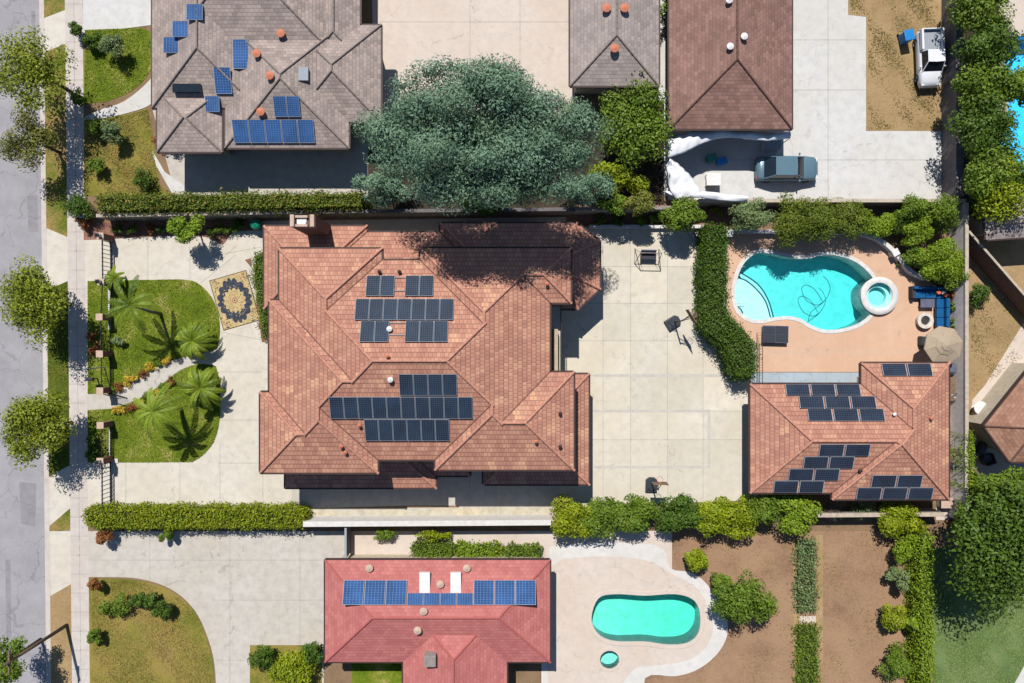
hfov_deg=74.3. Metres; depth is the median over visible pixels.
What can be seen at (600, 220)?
bush
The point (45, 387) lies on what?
curb
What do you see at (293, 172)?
side yard
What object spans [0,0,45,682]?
street
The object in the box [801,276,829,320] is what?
pool hose
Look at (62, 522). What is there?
parkway
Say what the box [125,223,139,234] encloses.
bush
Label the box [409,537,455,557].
hedge
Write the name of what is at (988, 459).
patio chair
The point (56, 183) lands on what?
parkway
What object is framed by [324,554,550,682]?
house
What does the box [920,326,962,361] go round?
patio umbrella
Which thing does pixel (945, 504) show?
storage box
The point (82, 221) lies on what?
bush
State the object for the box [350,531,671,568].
walk
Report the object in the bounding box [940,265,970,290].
bush
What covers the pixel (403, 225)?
side yard
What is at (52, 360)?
grass
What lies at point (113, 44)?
bush
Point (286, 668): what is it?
bush
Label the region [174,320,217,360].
palm tree
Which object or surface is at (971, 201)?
bush
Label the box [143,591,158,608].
bush
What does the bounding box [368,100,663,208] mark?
mulch bed
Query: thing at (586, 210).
block wall
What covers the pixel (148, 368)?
bush
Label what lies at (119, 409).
bush
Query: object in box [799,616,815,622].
garden path
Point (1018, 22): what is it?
pool surround
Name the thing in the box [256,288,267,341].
planting bed
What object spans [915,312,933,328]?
fire pit
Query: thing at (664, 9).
bush
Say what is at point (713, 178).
patio table
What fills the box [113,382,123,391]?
bush
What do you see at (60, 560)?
driveway apron
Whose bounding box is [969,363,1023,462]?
house
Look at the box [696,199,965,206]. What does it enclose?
block wall
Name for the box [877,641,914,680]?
bush
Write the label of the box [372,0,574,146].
back patio
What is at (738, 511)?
bush
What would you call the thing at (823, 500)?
side path
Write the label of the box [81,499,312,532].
hedge
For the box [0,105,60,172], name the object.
street tree
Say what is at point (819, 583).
garden path
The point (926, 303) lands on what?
coffee table
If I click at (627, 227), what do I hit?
retaining wall
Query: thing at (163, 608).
bush
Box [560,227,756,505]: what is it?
patio
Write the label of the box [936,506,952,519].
side path
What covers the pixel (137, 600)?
bush
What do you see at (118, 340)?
bush
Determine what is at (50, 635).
utility pole
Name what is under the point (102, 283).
brick pillar
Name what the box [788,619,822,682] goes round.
hedge
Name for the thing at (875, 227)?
bush
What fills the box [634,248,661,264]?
garden swing
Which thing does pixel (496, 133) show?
cedar tree
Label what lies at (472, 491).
side walk
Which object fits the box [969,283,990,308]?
bush
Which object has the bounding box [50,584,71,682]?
parkway
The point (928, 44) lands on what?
pickup truck
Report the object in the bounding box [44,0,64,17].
parkway
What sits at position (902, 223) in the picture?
bush
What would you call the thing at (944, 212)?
bush
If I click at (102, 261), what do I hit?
driveway gate
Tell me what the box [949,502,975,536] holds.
bush
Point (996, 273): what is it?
fence
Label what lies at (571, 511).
bush
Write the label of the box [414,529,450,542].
bush
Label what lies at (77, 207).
bush
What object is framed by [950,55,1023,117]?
tree
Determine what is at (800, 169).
car
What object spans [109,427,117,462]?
mow strip
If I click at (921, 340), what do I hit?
armchair
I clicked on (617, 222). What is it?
bush
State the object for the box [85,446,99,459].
bush
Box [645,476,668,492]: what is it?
basketball hoop
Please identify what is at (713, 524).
bush
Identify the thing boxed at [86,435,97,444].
bush
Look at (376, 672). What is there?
lawn
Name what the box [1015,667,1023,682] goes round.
patio
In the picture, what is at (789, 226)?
bush
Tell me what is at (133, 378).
bush
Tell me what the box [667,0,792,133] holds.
house
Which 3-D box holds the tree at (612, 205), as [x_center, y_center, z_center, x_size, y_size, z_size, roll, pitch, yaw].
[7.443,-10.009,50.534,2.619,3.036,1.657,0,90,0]
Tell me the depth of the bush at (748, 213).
49.59 m
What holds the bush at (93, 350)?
on the front lawn at (162, 323)
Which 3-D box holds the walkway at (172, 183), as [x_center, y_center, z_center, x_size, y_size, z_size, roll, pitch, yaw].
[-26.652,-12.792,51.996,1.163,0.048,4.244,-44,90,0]
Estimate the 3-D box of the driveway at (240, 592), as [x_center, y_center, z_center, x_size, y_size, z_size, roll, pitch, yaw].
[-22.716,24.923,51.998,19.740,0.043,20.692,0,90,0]
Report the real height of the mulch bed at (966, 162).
0.034 m
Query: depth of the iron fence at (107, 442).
51.20 m
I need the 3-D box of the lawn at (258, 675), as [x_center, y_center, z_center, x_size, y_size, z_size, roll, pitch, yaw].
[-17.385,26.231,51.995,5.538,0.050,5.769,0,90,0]
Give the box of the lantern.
[94,460,100,464]
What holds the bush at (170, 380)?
on the front lawn at (153, 441)
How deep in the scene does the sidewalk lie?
51.98 m
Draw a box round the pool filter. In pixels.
[950,462,955,469]
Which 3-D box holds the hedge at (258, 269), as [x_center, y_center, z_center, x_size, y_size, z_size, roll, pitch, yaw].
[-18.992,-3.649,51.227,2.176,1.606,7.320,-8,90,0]
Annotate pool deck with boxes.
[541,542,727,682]
[548,556,712,682]
[727,234,935,371]
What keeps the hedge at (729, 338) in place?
on the ground at (517, 672)
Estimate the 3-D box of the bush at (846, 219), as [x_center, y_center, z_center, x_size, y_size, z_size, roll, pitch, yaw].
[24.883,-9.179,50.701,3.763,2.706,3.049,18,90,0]
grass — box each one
[47,286,68,470]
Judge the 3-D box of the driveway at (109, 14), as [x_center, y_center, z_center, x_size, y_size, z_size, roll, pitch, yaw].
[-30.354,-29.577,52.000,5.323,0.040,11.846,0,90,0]
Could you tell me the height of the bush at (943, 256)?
3.017 m
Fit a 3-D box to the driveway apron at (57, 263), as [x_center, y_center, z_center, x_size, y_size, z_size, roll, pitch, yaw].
[-34.974,-6.346,52.005,1.646,0.030,4.769,0,90,0]
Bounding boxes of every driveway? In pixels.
[83,0,150,32]
[85,230,291,506]
[88,531,343,682]
[668,0,940,199]
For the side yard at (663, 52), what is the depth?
51.99 m
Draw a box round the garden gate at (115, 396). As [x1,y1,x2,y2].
[103,393,126,398]
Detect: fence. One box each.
[100,286,111,314]
[100,320,110,350]
[100,357,110,386]
[101,427,110,457]
[344,527,350,557]
[757,333,762,381]
[941,0,963,198]
[969,230,1023,316]
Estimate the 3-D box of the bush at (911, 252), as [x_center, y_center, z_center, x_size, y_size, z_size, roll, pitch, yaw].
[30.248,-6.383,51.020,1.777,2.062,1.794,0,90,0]
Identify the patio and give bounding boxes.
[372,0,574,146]
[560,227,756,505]
[972,323,1023,476]
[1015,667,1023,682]
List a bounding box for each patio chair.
[974,441,986,455]
[979,453,997,465]
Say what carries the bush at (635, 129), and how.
on the mulch bed at (650, 170)
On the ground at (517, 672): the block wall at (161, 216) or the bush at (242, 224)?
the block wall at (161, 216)
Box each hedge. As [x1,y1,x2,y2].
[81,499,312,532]
[89,187,373,223]
[246,247,267,341]
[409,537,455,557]
[451,539,507,557]
[504,540,543,557]
[691,220,761,383]
[786,534,820,614]
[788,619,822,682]
[900,528,939,682]
[950,430,977,492]
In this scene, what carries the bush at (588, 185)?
on the mulch bed at (650, 170)
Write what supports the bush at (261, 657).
on the lawn at (258, 675)
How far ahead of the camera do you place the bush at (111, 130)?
50.40 m
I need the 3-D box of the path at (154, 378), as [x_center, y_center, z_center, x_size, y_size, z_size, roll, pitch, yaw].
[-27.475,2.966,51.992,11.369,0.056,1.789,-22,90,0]
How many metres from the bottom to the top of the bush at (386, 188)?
5.308 m
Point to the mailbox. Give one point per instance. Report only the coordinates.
(89, 378)
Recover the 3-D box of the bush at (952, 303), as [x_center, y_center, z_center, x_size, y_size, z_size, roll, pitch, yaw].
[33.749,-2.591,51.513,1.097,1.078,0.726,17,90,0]
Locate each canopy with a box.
[657,191,748,204]
[659,158,702,204]
[660,131,790,166]
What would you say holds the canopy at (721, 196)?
on the ground at (517, 672)
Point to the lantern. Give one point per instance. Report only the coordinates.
(96, 462)
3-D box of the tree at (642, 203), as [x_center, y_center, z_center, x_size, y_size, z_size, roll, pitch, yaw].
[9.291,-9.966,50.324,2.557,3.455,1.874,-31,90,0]
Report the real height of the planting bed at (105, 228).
0.060 m
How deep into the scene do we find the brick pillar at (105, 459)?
51.01 m
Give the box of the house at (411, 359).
[259,214,600,489]
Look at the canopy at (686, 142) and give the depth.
49.39 m
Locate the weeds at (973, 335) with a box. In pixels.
[971,259,1023,390]
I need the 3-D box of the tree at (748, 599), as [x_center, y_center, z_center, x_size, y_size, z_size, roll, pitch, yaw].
[17.209,18.982,49.862,3.719,4.383,3.918,-38,90,0]
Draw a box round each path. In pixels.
[82,79,150,119]
[87,349,221,408]
[757,494,935,514]
[793,535,798,682]
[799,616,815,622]
[816,535,822,682]
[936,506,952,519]
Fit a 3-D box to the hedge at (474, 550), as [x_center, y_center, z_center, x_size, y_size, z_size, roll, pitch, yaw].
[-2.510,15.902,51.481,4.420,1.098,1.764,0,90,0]
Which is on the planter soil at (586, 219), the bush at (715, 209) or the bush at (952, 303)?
the bush at (715, 209)
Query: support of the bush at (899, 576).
on the garden plot
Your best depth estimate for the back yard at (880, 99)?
51.98 m
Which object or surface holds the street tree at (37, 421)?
on the ground at (517, 672)
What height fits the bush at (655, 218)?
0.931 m
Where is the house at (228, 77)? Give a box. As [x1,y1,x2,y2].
[151,0,382,155]
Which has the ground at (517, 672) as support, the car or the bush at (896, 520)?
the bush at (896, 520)
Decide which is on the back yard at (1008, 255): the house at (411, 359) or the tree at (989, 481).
the tree at (989, 481)
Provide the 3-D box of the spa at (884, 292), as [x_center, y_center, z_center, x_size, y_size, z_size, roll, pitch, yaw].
[28.144,-3.495,52.805,2.920,2.190,2.920,0,90,0]
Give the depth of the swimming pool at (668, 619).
53.24 m
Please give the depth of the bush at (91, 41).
51.10 m
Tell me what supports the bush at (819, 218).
on the planter soil at (892, 239)
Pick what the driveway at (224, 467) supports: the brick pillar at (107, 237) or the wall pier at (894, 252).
the brick pillar at (107, 237)
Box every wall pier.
[725,230,732,237]
[887,248,899,256]
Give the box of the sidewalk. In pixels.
[65,0,89,682]
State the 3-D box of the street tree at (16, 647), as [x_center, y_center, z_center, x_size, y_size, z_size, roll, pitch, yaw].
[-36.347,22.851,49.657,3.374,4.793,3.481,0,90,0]
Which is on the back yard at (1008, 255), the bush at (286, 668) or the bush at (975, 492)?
the bush at (975, 492)
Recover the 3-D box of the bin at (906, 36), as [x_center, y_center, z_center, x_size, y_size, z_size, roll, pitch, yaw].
[29.981,-23.197,51.485,0.720,1.030,0.920,-11,90,0]
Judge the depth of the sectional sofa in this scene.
51.54 m
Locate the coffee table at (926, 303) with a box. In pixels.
[918,299,934,307]
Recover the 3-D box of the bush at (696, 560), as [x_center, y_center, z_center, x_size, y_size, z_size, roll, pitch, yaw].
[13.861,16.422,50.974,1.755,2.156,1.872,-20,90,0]
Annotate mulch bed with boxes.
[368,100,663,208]
[958,6,998,214]
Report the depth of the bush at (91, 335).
51.47 m
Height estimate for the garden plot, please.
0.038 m
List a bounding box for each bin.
[250,219,262,229]
[897,29,914,44]
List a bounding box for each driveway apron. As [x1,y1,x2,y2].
[44,10,64,50]
[47,228,67,284]
[49,466,69,530]
[50,531,70,595]
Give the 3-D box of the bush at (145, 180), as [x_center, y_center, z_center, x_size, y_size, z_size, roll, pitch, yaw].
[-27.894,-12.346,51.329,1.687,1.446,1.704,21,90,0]
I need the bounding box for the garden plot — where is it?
[646,531,908,682]
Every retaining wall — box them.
[588,225,703,228]
[730,229,851,234]
[852,231,923,280]
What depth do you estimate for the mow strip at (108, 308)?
51.91 m
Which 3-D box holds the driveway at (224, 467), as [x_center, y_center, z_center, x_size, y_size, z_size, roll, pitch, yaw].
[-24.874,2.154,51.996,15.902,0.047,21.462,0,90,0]
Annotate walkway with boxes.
[152,151,188,192]
[752,373,857,381]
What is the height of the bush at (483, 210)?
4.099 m
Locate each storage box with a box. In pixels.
[762,140,780,150]
[936,498,952,507]
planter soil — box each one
[575,205,727,225]
[728,207,947,286]
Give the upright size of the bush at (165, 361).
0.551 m
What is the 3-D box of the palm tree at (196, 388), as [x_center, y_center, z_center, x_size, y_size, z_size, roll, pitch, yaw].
[-23.152,3.474,50.905,3.243,2.350,3.633,-36,90,0]
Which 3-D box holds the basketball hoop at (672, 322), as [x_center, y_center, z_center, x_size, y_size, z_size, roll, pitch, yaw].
[12.625,-1.612,50.248,1.807,3.445,1.140,-32,90,0]
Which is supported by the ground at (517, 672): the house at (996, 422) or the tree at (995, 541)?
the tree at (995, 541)
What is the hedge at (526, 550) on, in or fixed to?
on the walk at (365, 542)
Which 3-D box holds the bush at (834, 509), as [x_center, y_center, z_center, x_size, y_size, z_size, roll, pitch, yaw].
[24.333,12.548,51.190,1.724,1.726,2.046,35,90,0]
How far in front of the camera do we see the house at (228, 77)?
48.20 m
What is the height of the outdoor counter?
1.163 m
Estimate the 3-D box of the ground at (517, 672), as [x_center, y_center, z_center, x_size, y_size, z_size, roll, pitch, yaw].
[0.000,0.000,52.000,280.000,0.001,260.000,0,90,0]
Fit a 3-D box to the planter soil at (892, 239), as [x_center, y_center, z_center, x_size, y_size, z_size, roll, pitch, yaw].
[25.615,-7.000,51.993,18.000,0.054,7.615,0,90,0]
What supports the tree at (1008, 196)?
on the mulch bed at (966, 162)
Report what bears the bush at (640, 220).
on the planter soil at (586, 219)
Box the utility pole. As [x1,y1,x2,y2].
[3,623,68,673]
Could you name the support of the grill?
on the pool deck at (894, 334)
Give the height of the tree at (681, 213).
3.644 m
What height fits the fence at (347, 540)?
1.500 m
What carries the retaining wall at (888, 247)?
on the pool deck at (894, 334)
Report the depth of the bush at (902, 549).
50.34 m
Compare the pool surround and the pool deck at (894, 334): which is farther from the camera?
the pool surround
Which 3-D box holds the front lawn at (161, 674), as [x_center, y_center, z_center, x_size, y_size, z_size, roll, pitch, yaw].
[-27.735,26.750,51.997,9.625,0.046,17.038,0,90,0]
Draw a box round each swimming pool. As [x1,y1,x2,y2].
[587,590,704,648]
[732,249,875,333]
[1000,33,1023,170]
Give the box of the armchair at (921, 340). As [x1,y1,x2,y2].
[918,336,925,345]
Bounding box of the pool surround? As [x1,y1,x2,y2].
[999,0,1023,206]
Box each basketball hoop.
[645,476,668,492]
[664,309,696,330]
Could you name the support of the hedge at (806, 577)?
on the garden plot
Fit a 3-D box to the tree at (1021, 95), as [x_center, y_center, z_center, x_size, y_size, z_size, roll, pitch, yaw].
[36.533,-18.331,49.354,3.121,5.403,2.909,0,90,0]
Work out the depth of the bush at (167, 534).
50.91 m
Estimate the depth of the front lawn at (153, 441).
51.95 m
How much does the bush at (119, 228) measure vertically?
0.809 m
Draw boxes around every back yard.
[848,0,940,130]
[969,215,1023,526]
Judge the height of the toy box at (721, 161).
0.460 m
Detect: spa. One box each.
[597,647,621,671]
[860,277,898,314]
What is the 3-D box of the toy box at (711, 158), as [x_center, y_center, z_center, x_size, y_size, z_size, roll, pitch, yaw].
[15.266,-14.007,51.770,0.760,0.460,0.560,-17,90,0]
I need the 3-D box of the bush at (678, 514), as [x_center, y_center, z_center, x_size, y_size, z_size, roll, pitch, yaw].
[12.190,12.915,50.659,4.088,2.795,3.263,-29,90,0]
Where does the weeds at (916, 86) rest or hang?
on the back yard at (880, 99)
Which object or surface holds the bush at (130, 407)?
on the front lawn at (153, 441)
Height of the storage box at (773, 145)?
0.700 m
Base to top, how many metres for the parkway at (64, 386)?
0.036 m
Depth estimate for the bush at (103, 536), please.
50.85 m
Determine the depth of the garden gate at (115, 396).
51.29 m
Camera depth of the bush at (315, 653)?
50.48 m
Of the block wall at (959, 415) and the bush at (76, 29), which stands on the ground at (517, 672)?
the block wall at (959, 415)
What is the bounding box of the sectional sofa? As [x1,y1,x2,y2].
[909,286,949,327]
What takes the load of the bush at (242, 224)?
on the planting bed at (105, 228)
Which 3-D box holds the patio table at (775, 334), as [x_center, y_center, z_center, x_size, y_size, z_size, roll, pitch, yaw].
[20.077,-0.554,51.740,2.018,0.510,1.359,0,90,0]
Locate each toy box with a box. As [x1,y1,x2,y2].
[706,153,717,162]
[716,156,727,165]
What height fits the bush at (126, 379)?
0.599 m
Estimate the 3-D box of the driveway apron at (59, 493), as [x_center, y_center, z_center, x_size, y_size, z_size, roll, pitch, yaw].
[-34.780,12.077,52.005,1.649,0.030,5.000,0,90,0]
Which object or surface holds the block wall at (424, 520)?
on the side walk at (431, 511)
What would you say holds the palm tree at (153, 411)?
on the front lawn at (153, 441)
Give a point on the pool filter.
(953, 465)
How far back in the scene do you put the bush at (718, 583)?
50.55 m
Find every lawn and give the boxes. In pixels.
[84,28,150,103]
[84,108,169,195]
[88,279,219,393]
[88,364,219,462]
[89,579,213,682]
[250,645,321,682]
[352,663,401,682]
[933,548,1023,682]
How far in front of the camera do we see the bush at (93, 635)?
50.95 m
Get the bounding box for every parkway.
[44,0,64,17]
[44,44,66,236]
[47,281,69,476]
[49,509,69,530]
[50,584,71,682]
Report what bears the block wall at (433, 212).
on the ground at (517, 672)
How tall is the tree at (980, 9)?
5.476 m
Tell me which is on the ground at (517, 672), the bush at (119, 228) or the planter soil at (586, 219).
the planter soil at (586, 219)
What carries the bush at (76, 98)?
on the ground at (517, 672)
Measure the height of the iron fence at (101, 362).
1.320 m
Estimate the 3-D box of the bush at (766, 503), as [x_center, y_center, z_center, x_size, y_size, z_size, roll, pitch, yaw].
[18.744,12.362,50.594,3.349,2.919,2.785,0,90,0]
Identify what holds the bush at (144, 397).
on the front lawn at (153, 441)
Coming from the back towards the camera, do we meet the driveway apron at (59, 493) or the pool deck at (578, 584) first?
the driveway apron at (59, 493)
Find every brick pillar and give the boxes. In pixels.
[96,314,112,320]
[96,351,112,356]
[96,387,111,393]
[96,455,113,464]
[97,233,113,241]
[97,279,112,285]
[97,420,113,428]
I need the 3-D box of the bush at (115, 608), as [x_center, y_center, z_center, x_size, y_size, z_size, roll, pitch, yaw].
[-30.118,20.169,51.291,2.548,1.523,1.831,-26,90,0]
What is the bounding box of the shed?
[969,207,1023,241]
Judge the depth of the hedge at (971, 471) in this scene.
49.95 m
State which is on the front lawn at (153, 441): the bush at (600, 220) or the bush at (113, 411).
the bush at (113, 411)
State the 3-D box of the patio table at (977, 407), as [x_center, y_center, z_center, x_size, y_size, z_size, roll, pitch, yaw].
[35.557,5.042,51.620,1.040,0.760,1.040,0,90,0]
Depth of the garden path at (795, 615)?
51.98 m
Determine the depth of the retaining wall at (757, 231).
51.45 m
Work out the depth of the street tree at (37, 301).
47.92 m
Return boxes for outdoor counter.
[950,377,957,400]
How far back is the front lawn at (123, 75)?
51.98 m
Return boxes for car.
[754,153,817,182]
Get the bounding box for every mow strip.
[108,289,111,328]
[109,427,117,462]
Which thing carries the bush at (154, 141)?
on the side yard at (293, 172)
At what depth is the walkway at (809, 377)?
51.97 m
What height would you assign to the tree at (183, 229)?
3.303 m
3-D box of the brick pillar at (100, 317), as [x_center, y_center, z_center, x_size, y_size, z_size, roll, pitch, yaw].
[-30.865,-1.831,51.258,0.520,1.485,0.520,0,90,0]
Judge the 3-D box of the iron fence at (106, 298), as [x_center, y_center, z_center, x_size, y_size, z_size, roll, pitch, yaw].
[-30.809,-3.139,51.300,0.050,1.320,2.159,2,90,0]
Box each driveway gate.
[101,240,111,278]
[101,462,111,507]
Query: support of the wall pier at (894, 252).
on the pool deck at (894, 334)
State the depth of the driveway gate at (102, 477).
51.06 m
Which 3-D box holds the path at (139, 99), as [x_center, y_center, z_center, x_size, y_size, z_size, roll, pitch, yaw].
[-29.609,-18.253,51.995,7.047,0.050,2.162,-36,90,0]
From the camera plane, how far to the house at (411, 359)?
45.76 m
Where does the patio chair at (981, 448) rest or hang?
on the patio at (1017, 346)
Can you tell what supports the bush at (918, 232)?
on the planter soil at (892, 239)
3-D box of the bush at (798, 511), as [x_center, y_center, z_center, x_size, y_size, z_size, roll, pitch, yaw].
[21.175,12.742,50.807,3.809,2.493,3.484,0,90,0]
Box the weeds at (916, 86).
[850,0,941,128]
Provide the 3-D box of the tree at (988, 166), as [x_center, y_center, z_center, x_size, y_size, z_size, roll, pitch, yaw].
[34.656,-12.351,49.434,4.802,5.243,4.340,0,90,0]
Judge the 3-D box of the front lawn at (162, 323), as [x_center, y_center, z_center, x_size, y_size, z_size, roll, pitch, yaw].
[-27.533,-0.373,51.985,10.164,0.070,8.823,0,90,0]
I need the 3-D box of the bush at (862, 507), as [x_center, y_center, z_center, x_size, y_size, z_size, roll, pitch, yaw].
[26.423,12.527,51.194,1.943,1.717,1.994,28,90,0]
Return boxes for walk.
[292,471,585,507]
[309,507,585,520]
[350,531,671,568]
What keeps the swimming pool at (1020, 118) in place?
in the pool surround
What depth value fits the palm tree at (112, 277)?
50.57 m
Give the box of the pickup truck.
[912,27,945,88]
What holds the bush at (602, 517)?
on the ground at (517, 672)
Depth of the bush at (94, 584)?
50.81 m
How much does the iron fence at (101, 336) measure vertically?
1.320 m
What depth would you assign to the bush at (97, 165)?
51.03 m
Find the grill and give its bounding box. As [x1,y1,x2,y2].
[950,363,955,372]
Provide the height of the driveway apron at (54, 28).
0.030 m
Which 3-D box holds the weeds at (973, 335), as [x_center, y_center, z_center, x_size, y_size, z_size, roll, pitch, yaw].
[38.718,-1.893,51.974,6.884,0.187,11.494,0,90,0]
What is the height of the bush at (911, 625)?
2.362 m
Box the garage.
[568,0,659,93]
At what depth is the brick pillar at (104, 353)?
50.82 m
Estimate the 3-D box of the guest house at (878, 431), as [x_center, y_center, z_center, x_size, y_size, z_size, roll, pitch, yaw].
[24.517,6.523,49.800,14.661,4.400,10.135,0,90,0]
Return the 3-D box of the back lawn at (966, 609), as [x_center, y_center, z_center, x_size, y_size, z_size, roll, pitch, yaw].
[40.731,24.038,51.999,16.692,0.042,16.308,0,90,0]
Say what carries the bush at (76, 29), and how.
on the front lawn at (123, 75)
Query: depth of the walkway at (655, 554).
51.97 m
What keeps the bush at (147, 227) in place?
on the planting bed at (105, 228)
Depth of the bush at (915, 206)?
49.67 m
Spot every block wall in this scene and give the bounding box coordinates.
[96,211,269,220]
[263,207,574,217]
[303,515,550,526]
[573,206,697,214]
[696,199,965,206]
[815,508,943,516]
[948,203,968,519]
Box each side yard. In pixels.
[153,110,371,195]
[262,217,565,239]
[655,0,667,195]
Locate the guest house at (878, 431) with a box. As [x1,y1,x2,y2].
[748,362,950,500]
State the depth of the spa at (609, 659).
52.20 m
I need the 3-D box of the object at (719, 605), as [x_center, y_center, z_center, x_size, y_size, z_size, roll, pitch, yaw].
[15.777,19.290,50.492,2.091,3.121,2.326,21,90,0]
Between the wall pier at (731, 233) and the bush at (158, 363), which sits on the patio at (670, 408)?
the wall pier at (731, 233)
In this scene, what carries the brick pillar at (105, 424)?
on the front lawn at (153, 441)
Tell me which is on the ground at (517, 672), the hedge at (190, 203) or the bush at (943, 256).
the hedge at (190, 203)
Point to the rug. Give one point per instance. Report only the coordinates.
(235, 304)
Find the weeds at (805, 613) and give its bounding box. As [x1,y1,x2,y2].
[695,533,907,682]
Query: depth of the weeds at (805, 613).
51.96 m
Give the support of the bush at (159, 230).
on the planting bed at (105, 228)
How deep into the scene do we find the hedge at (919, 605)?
50.30 m
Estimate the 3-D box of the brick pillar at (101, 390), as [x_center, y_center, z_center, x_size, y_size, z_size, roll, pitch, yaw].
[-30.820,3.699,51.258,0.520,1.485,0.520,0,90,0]
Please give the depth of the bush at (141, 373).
51.65 m
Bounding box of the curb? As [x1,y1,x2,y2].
[39,0,50,682]
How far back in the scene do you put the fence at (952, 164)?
50.90 m
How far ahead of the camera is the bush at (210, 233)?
51.50 m
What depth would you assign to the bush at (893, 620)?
50.50 m
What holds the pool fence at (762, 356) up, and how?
on the pool deck at (894, 334)
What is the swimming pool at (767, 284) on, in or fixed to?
in the pool deck at (894, 334)
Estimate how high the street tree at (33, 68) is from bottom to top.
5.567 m
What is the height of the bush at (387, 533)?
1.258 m
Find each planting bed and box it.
[84,218,261,244]
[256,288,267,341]
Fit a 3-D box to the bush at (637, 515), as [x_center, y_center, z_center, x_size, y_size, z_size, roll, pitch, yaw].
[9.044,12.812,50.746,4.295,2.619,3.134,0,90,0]
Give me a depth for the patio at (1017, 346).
51.98 m
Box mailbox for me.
[85,377,97,380]
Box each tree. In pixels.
[0,25,77,113]
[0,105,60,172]
[0,254,71,352]
[0,388,76,470]
[0,635,41,682]
[104,265,125,290]
[105,275,161,332]
[132,382,188,439]
[166,214,205,243]
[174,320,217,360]
[178,363,226,411]
[347,53,615,216]
[596,194,628,215]
[621,189,656,216]
[658,194,706,232]
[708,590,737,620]
[720,569,779,626]
[943,90,1019,162]
[943,478,1023,624]
[945,0,1016,38]
[949,13,1023,76]
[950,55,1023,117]
[962,142,1023,200]
[967,157,1023,224]
[972,465,1023,512]
[996,65,1023,107]
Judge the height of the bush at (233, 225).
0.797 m
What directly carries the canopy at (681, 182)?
on the ground at (517, 672)
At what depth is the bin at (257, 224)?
51.06 m
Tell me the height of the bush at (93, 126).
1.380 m
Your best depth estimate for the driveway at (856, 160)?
51.98 m
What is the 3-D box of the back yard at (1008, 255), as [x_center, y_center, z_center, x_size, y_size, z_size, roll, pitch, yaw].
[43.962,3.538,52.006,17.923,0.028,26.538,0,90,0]
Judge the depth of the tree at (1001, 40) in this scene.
47.73 m
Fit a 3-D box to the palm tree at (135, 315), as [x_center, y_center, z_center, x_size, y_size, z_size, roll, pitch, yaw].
[-27.248,-2.478,49.697,3.831,4.729,4.100,-39,90,0]
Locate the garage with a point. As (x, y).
(615, 43)
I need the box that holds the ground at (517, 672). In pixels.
[69,0,966,682]
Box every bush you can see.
[63,192,95,219]
[68,21,84,36]
[69,89,84,106]
[74,217,92,229]
[82,30,102,50]
[84,117,101,135]
[85,331,97,341]
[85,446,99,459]
[86,157,104,172]
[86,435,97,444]
[86,577,103,590]
[86,628,103,643]
[87,342,100,355]
[95,591,131,617]
[96,528,113,544]
[97,34,125,58]
[100,119,123,145]
[109,220,124,233]
[110,336,124,345]
[111,406,117,413]
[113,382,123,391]
[116,405,124,414]
[123,375,130,387]
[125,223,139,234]
[125,401,138,411]
[127,592,145,606]
[130,375,138,380]
[132,167,152,190]
[137,369,147,378]
[142,391,146,401]
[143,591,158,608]
[144,223,156,234]
[144,361,157,372]
[150,135,155,145]
[150,599,172,618]
[153,358,161,366]
[155,225,169,233]
[158,528,175,541]
[161,356,171,366]
[166,376,175,386]
[206,225,216,238]
[213,219,225,233]
[222,218,242,234]
[236,219,245,228]
[247,644,275,669]
[267,648,315,682]
[300,641,323,665]
[350,161,409,211]
[374,528,395,540]
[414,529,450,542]
[458,197,510,215]
[548,494,595,538]
[556,170,617,207]
[575,496,618,539]
[587,161,650,197]
[593,70,675,172]
[595,213,606,225]
[607,493,660,533]
[612,214,624,226]
[633,213,646,226]
[648,212,662,223]
[652,492,708,533]
[660,0,666,22]
[683,548,708,572]
[692,497,733,538]
[709,205,722,217]
[711,572,732,596]
[714,494,764,540]
[728,196,777,233]
[744,494,782,525]
[770,190,819,249]
[776,494,822,535]
[800,196,838,242]
[822,197,873,240]
[824,500,846,520]
[849,501,876,519]
[853,209,897,237]
[877,501,928,538]
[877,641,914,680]
[880,603,906,631]
[884,565,909,591]
[889,532,917,564]
[891,209,912,234]
[894,192,933,223]
[899,245,923,267]
[900,215,934,246]
[904,615,918,631]
[914,236,964,283]
[926,193,961,233]
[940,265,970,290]
[948,290,955,300]
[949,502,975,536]
[950,301,955,310]
[961,196,991,220]
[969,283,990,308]
[970,472,995,523]
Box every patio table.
[705,173,720,186]
[761,325,788,342]
[972,401,985,413]
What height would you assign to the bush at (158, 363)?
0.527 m
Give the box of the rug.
[209,270,259,330]
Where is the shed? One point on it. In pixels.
(1013, 229)
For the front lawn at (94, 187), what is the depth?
51.98 m
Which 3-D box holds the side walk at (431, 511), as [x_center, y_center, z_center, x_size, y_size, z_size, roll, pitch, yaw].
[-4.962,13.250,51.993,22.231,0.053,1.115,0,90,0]
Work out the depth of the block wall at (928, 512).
50.50 m

